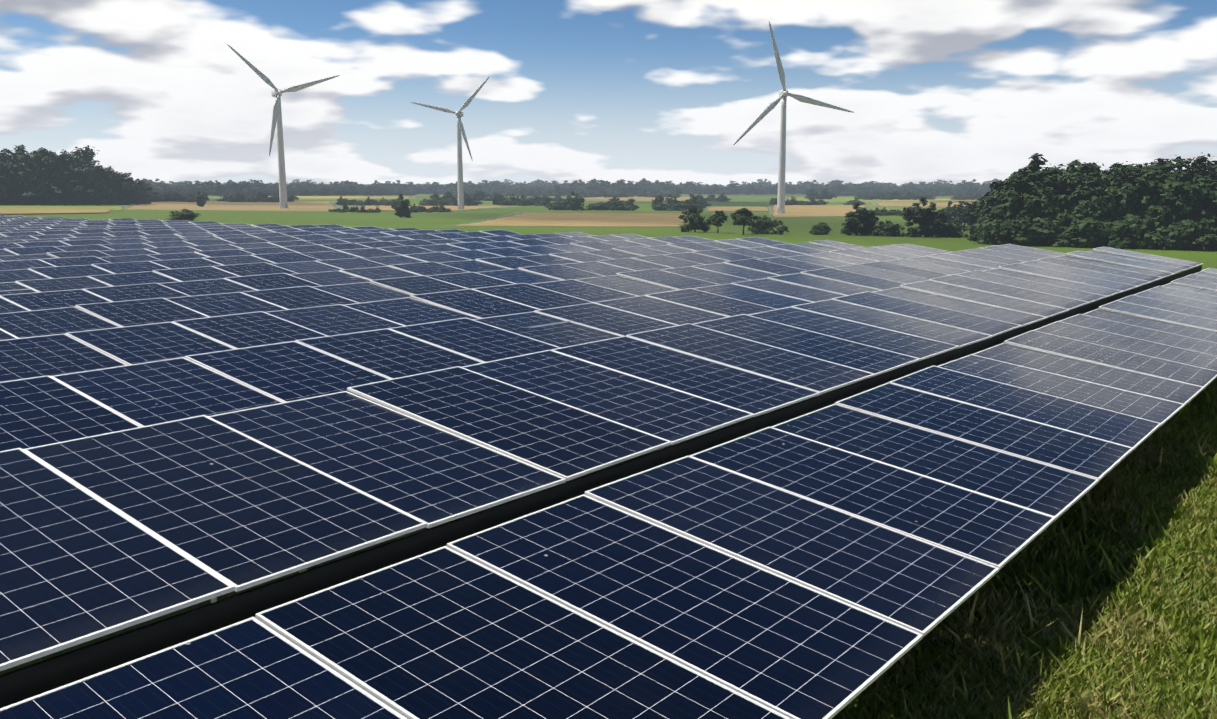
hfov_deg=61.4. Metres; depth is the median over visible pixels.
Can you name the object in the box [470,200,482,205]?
hedgerow
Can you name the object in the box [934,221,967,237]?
bush
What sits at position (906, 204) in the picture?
wheat
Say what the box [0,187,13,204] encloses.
wood
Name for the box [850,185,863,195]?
wood
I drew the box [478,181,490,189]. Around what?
wood
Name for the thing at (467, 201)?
hedgerow
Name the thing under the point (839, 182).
wood
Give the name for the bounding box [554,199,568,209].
hedgerow
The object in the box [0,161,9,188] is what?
wood
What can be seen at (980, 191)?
wood
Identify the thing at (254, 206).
field
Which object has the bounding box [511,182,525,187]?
wood
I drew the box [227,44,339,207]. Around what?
wind turbine
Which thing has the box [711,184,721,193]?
wood
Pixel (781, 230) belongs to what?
meadow tree
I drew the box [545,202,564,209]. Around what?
hedgerow
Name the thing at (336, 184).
wood
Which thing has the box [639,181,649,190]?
wood
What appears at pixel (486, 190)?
wood
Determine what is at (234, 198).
hedgerow
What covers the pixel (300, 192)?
wood
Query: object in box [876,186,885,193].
wood
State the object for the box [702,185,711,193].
wood
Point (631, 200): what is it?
hedgerow
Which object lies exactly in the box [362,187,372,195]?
wood
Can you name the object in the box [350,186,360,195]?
wood
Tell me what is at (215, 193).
wood
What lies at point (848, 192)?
wood
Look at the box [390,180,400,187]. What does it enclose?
wood
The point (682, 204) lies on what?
bush
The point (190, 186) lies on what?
wood
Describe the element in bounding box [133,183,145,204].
wood
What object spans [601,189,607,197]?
hedgerow
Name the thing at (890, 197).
hedgerow
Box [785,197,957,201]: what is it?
pale field
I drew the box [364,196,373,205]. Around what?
hedgerow
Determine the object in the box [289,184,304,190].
wood
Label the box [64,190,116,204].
wood
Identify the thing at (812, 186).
wood
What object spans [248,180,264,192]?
wood
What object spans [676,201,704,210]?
bush
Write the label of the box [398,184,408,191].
wood
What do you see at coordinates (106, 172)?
wood
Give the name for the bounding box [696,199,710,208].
hedgerow
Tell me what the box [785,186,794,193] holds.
wood
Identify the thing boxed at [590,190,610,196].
hedgerow
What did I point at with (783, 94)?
wind turbine
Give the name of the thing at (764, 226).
bush
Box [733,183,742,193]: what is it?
wood
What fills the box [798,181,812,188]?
wood
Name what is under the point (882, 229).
bush
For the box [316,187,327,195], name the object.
wood
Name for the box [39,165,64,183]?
wood
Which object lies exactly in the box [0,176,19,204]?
wood
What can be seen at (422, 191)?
wood
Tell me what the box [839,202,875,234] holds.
meadow tree
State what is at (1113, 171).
wood
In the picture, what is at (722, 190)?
wood
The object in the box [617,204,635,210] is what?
hedgerow
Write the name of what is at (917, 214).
meadow tree
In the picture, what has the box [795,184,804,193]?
wood
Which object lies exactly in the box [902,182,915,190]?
wood
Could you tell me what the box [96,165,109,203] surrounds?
wood
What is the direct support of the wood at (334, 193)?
on the ground at (798, 228)
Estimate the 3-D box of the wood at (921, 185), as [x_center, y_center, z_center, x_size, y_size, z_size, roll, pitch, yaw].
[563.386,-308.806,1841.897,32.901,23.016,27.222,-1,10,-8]
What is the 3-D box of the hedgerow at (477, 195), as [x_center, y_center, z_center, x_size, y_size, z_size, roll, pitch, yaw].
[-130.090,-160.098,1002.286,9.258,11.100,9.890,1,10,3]
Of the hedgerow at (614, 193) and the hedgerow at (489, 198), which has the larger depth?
the hedgerow at (614, 193)
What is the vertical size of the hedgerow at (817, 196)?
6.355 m
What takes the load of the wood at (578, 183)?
on the ground at (798, 228)
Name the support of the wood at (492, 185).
on the ground at (798, 228)
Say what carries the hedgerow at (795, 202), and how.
on the ground at (798, 228)
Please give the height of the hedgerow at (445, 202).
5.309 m
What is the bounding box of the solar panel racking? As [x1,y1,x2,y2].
[0,241,1204,707]
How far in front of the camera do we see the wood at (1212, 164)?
227.05 m
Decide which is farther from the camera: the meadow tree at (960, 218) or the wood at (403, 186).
the wood at (403, 186)
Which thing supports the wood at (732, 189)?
on the ground at (798, 228)
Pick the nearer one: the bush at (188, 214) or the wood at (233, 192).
the bush at (188, 214)
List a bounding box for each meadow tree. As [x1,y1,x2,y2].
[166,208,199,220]
[194,192,205,206]
[391,194,411,217]
[678,207,710,231]
[706,210,727,232]
[730,207,757,234]
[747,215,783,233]
[775,225,788,234]
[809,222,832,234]
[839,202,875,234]
[859,209,878,234]
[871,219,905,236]
[901,197,938,236]
[918,202,947,236]
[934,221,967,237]
[944,201,957,222]
[950,201,975,225]
[961,201,976,218]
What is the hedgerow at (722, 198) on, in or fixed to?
on the ground at (798, 228)
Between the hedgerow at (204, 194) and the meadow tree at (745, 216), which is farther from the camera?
the hedgerow at (204, 194)
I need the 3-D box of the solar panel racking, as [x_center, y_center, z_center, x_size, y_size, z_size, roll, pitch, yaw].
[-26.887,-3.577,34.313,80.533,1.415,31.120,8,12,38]
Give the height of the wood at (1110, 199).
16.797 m
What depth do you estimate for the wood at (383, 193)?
1273.18 m
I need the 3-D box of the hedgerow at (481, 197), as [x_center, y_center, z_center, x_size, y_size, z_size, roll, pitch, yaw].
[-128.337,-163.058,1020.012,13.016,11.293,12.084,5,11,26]
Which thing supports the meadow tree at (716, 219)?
on the ground at (798, 228)
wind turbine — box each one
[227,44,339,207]
[410,76,489,208]
[734,21,853,213]
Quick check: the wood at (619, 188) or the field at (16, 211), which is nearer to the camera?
the field at (16, 211)
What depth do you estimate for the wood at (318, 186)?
1315.83 m
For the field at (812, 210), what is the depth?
614.90 m
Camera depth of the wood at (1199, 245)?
205.97 m
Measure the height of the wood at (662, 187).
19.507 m
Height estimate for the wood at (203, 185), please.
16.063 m
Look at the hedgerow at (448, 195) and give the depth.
812.36 m
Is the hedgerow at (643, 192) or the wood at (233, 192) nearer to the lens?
the wood at (233, 192)
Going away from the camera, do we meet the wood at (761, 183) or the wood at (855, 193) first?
the wood at (855, 193)
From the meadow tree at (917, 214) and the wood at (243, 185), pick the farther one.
the wood at (243, 185)
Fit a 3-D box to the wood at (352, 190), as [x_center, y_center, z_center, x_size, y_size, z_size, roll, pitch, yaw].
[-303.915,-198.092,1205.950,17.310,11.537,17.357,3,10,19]
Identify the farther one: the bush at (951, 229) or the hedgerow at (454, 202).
the hedgerow at (454, 202)
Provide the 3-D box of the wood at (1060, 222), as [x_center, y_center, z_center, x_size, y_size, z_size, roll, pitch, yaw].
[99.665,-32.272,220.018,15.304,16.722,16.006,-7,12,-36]
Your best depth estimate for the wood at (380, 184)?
1664.78 m
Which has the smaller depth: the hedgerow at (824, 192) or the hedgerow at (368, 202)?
the hedgerow at (368, 202)
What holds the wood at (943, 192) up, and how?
on the ground at (798, 228)
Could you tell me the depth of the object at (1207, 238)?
203.28 m
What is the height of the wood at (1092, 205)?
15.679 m
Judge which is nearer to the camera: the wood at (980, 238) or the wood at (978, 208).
the wood at (980, 238)
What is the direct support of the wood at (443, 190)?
on the ground at (798, 228)
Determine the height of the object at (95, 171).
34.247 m
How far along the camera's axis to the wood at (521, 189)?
1507.05 m
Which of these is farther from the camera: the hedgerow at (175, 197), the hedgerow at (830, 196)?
the hedgerow at (830, 196)
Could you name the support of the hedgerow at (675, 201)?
on the ground at (798, 228)
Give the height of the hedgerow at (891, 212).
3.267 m
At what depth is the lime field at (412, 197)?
1000.77 m
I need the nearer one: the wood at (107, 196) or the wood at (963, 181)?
the wood at (107, 196)
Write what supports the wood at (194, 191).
on the ground at (798, 228)
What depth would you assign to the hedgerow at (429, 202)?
767.27 m
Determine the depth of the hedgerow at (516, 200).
746.94 m
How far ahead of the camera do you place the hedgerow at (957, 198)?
1072.59 m
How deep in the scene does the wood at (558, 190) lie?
1435.06 m
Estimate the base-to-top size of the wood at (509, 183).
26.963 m
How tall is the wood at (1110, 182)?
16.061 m
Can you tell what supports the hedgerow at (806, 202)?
on the ground at (798, 228)
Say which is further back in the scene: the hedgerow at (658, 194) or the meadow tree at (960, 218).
the hedgerow at (658, 194)
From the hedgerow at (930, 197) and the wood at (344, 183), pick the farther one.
the wood at (344, 183)
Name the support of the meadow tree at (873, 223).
on the ground at (798, 228)
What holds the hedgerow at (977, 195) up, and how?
on the ground at (798, 228)
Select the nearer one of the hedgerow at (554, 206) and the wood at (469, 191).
the hedgerow at (554, 206)
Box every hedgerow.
[148,191,162,201]
[162,192,170,201]
[168,193,178,201]
[177,193,185,201]
[184,196,194,201]
[199,191,208,200]
[215,194,234,200]
[223,194,241,201]
[242,197,259,201]
[257,191,267,201]
[260,196,276,201]
[287,194,299,201]
[337,196,345,204]
[359,206,367,212]
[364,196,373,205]
[371,201,382,205]
[381,200,393,205]
[382,199,398,205]
[421,198,442,205]
[430,193,442,203]
[435,199,449,205]
[436,208,452,211]
[441,192,452,198]
[447,198,473,204]
[452,197,457,205]
[464,195,471,205]
[469,194,477,204]
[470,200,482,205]
[472,191,479,200]
[476,190,485,199]
[483,196,502,200]
[491,194,499,204]
[493,194,504,204]
[500,200,511,205]
[511,196,521,205]
[515,199,536,205]
[533,201,549,205]
[544,196,550,203]
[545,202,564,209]
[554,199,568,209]
[565,191,577,209]
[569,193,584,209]
[573,190,595,196]
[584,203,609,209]
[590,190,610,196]
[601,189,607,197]
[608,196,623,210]
[609,191,620,196]
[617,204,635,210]
[620,189,626,196]
[625,198,639,208]
[636,188,647,196]
[646,193,664,196]
[651,195,663,209]
[652,203,669,209]
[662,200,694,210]
[664,194,673,204]
[670,196,680,202]
[673,187,682,197]
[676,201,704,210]
[685,194,701,207]
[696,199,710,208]
[718,193,728,201]
[789,197,797,204]
[797,201,808,204]
[805,189,816,198]
[814,194,825,198]
[818,188,829,198]
[824,193,836,198]
[860,195,873,199]
[882,210,896,215]
[883,195,896,199]
[888,191,897,197]
[926,195,936,199]
[950,196,964,199]
[973,193,980,199]
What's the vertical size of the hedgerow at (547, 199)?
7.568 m
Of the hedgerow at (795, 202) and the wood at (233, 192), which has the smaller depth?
the hedgerow at (795, 202)
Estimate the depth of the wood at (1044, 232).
218.95 m
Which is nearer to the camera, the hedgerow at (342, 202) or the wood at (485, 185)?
the hedgerow at (342, 202)
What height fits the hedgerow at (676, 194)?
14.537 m
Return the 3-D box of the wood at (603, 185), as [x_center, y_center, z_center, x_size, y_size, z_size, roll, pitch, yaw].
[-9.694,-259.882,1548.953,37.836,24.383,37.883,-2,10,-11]
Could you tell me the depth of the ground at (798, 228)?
344.18 m
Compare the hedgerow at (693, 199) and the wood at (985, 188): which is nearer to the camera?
the hedgerow at (693, 199)
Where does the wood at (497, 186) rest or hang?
on the ground at (798, 228)
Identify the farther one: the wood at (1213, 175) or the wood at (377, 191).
the wood at (377, 191)
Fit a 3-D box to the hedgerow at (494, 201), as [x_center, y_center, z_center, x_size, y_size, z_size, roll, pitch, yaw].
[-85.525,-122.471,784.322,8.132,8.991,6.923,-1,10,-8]
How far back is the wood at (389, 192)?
1318.38 m
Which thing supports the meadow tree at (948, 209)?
on the ground at (798, 228)
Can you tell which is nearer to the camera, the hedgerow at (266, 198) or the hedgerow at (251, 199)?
the hedgerow at (251, 199)
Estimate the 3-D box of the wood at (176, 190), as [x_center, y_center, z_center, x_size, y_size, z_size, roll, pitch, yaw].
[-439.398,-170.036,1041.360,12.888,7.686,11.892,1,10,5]
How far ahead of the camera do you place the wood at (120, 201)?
593.28 m
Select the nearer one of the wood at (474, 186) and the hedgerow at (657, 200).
the hedgerow at (657, 200)
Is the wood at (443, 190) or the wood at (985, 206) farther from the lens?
the wood at (443, 190)
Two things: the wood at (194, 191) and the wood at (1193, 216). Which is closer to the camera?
the wood at (1193, 216)
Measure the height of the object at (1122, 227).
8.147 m
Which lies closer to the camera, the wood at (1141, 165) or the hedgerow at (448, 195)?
the wood at (1141, 165)
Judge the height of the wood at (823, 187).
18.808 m
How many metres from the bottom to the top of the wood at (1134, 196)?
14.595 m
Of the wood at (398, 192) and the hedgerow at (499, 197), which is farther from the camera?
the wood at (398, 192)
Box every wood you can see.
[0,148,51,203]
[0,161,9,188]
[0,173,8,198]
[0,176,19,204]
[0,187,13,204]
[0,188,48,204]
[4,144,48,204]
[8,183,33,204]
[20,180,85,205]
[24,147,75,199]
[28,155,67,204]
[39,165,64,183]
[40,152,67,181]
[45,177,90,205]
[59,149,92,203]
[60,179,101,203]
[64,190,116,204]
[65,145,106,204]
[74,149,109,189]
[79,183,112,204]
[84,160,99,165]
[91,166,106,193]
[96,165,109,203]
[101,190,121,204]
[102,169,124,200]
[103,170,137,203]
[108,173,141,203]
[110,189,128,204]
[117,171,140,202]
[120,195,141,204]
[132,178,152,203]
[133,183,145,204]
[138,178,153,187]
[151,178,164,186]
[160,186,168,192]
[171,188,181,194]
[172,181,186,187]
[182,181,195,188]
[185,184,199,190]
[187,187,198,194]
[195,181,211,191]
[207,182,223,190]
[212,189,221,195]
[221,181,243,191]
[230,188,240,194]
[232,180,251,190]
[245,188,255,195]
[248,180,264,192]
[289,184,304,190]
[290,179,300,185]
[294,189,306,195]
[315,184,325,188]
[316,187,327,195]
[330,181,344,188]
[333,188,343,195]
[336,187,348,195]
[338,180,352,188]
[347,186,356,194]
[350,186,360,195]
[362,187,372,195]
[371,180,383,188]
[373,187,382,195]
[375,186,386,195]
[385,188,393,195]
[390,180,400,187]
[394,188,404,195]
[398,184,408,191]
[416,186,427,193]
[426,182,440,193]
[439,183,457,193]
[446,183,457,191]
[463,181,480,189]
[467,188,475,194]
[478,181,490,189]
[483,187,492,195]
[489,181,500,188]
[494,182,506,188]
[504,179,513,185]
[505,189,516,195]
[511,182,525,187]
[515,187,526,195]
[517,187,526,195]
[532,179,544,185]
[549,185,565,195]
[561,183,576,195]
[575,182,584,190]
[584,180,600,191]
[598,180,608,190]
[608,183,617,191]
[615,183,626,191]
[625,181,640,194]
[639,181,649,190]
[652,180,661,188]
[654,183,667,191]
[656,181,676,190]
[658,182,671,189]
[675,183,686,193]
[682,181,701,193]
[695,186,702,193]
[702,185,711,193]
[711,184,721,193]
[717,187,726,193]
[726,185,740,194]
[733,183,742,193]
[742,183,754,194]
[753,179,767,187]
[755,185,765,194]
[761,185,774,193]
[772,185,777,194]
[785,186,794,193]
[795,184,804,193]
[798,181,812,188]
[805,184,819,194]
[818,184,830,192]
[823,187,840,195]
[825,179,843,184]
[832,184,845,193]
[840,186,854,195]
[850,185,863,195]
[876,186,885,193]
[887,183,898,190]
[899,186,908,195]
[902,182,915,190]
[915,181,927,188]
[923,188,934,195]
[932,186,941,195]
[939,187,954,195]
[953,188,961,195]
[954,180,967,190]
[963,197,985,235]
[964,184,977,194]
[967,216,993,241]
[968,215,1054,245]
[971,185,983,194]
[974,203,984,212]
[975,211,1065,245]
[976,232,1017,244]
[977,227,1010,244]
[978,182,1000,229]
[980,184,990,191]
[980,188,999,216]
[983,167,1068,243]
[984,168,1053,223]
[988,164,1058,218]
[988,172,1022,205]
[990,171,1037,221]
[990,226,1024,244]
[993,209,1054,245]
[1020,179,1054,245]
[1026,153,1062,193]
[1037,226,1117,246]
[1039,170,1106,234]
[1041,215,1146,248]
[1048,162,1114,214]
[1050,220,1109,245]
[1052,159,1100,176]
[1056,185,1071,212]
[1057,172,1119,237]
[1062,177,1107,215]
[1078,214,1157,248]
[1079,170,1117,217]
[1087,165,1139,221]
[1093,175,1121,192]
[1101,162,1120,174]
[1101,166,1121,184]
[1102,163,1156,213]
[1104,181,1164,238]
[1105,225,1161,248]
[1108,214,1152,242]
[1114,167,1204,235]
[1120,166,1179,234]
[1130,163,1157,186]
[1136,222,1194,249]
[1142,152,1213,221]
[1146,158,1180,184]
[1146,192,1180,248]
[1148,178,1195,221]
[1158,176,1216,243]
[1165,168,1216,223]
[1176,227,1216,249]
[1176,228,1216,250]
[1202,239,1216,250]
[1203,165,1216,181]
[1204,171,1216,183]
[1205,158,1216,171]
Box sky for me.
[0,0,1216,185]
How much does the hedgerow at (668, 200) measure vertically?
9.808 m
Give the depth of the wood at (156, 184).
1281.29 m
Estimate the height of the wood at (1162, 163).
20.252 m
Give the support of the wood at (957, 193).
on the ground at (798, 228)
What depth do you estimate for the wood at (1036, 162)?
227.42 m
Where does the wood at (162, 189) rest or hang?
on the ground at (798, 228)
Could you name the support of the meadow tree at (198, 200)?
on the field at (254, 206)
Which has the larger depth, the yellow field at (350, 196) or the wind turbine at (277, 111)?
the yellow field at (350, 196)
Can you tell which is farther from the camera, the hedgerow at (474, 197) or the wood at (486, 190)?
the wood at (486, 190)
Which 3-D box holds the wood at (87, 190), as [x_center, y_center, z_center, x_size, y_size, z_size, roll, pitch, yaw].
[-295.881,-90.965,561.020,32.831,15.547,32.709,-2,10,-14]
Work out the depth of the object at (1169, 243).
206.32 m
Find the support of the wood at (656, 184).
on the ground at (798, 228)
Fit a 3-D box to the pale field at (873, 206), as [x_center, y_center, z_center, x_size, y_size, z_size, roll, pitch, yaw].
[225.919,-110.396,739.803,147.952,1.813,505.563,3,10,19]
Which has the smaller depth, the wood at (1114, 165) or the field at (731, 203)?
the wood at (1114, 165)
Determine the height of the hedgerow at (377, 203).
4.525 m
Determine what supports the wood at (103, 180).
on the ground at (798, 228)
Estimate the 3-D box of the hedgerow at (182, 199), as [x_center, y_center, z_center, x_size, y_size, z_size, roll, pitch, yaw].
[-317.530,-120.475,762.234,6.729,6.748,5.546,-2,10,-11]
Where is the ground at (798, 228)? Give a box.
[0,184,1216,674]
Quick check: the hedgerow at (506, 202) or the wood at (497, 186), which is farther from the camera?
the wood at (497, 186)
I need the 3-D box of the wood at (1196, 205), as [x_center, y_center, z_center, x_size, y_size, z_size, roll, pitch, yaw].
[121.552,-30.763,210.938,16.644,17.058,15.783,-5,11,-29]
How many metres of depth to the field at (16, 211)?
400.53 m
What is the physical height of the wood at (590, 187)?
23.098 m
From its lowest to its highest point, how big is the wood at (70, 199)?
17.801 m
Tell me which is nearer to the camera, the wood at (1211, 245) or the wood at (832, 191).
the wood at (1211, 245)
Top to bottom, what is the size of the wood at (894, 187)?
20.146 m
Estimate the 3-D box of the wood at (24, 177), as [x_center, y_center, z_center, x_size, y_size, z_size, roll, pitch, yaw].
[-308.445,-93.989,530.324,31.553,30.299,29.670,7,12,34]
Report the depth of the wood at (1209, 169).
218.62 m
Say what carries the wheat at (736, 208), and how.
on the ground at (798, 228)
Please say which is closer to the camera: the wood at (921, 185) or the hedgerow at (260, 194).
the hedgerow at (260, 194)
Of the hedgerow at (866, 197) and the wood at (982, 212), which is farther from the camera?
the hedgerow at (866, 197)
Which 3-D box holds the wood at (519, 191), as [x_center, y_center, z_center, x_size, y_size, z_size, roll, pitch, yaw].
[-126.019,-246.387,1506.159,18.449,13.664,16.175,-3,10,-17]
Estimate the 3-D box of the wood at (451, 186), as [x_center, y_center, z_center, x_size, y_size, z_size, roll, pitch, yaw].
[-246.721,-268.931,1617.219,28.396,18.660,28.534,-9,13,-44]
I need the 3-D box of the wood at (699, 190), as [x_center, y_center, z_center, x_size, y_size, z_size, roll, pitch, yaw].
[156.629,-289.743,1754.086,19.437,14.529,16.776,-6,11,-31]
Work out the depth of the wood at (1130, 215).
210.39 m
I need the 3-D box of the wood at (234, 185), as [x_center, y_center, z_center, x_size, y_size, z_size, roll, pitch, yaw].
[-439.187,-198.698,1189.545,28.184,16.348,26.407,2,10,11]
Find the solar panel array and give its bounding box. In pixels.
[0,215,1216,718]
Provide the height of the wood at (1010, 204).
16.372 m
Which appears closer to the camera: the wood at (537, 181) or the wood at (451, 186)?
the wood at (451, 186)
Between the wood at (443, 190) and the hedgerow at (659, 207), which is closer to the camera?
the hedgerow at (659, 207)
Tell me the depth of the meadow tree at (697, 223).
289.61 m
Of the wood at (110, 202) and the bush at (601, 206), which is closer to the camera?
the wood at (110, 202)
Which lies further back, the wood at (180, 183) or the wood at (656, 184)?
the wood at (656, 184)
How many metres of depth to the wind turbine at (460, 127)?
617.26 m
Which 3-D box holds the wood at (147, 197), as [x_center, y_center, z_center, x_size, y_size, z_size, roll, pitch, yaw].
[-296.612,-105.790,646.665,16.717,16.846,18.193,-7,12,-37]
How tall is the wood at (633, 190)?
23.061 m
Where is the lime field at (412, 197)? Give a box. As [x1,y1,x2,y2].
[205,195,440,199]
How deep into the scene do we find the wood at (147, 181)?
1281.25 m
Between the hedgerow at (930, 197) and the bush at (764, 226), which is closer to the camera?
the bush at (764, 226)
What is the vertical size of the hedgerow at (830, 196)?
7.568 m
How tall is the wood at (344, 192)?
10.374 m
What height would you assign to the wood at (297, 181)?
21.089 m
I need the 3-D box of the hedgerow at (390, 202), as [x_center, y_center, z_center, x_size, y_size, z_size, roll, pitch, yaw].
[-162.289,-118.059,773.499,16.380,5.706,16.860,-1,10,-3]
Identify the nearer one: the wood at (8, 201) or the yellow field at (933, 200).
the wood at (8, 201)
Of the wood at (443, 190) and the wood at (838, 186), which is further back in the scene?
the wood at (443, 190)
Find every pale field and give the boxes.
[0,206,122,209]
[338,204,535,210]
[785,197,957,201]
[862,202,986,210]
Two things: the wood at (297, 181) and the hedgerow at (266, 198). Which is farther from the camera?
the wood at (297, 181)
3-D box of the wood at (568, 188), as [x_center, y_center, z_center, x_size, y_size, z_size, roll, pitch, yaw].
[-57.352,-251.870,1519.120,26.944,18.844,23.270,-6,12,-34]
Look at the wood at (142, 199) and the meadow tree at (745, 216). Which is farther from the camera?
the wood at (142, 199)
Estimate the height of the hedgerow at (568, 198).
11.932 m
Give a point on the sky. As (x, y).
(612, 91)
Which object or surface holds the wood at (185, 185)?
on the ground at (798, 228)
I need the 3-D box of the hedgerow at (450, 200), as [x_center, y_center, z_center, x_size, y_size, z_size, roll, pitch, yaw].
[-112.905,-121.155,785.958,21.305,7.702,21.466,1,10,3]
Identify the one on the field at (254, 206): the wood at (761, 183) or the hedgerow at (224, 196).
the hedgerow at (224, 196)
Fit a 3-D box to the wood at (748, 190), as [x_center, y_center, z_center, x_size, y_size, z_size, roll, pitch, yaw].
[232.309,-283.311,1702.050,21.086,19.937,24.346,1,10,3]
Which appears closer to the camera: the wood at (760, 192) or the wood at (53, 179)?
the wood at (53, 179)
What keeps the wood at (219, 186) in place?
on the ground at (798, 228)
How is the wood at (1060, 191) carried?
on the ground at (798, 228)
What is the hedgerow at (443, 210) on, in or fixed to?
on the ground at (798, 228)
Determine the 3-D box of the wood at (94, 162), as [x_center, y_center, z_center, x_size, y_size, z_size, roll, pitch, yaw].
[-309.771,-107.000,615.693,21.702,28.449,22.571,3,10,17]
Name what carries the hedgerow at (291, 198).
on the field at (254, 206)
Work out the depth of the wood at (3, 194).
510.16 m
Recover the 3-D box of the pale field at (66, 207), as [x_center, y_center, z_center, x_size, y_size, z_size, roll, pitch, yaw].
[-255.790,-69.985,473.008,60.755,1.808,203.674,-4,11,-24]
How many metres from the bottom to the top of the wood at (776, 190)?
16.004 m
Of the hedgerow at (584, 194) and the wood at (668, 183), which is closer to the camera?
the hedgerow at (584, 194)
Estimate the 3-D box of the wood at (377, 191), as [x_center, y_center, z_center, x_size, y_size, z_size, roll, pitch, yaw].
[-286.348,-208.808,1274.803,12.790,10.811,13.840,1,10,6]
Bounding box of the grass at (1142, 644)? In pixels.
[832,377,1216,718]
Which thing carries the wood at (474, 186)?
on the ground at (798, 228)
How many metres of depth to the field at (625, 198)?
1256.71 m
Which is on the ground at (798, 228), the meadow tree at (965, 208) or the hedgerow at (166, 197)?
the meadow tree at (965, 208)
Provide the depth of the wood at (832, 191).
1516.01 m
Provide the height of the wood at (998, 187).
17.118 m
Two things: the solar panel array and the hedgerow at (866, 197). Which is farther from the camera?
the hedgerow at (866, 197)
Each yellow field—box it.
[268,196,411,197]
[887,199,985,200]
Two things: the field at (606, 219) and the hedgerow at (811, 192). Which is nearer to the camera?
the field at (606, 219)
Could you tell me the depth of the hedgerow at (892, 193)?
1085.87 m
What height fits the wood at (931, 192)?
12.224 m
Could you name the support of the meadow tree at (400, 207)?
on the ground at (798, 228)
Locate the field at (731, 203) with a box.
[703,201,773,205]
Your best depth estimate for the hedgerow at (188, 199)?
753.45 m
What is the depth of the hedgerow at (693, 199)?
633.34 m
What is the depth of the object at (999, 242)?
223.56 m
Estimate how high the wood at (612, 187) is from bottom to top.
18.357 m
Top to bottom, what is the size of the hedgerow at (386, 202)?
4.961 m
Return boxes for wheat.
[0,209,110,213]
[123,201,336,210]
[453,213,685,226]
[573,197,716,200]
[707,207,768,210]
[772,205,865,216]
[875,202,971,206]
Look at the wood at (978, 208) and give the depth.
245.35 m
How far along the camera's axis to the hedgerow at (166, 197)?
743.61 m
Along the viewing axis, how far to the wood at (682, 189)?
1749.36 m

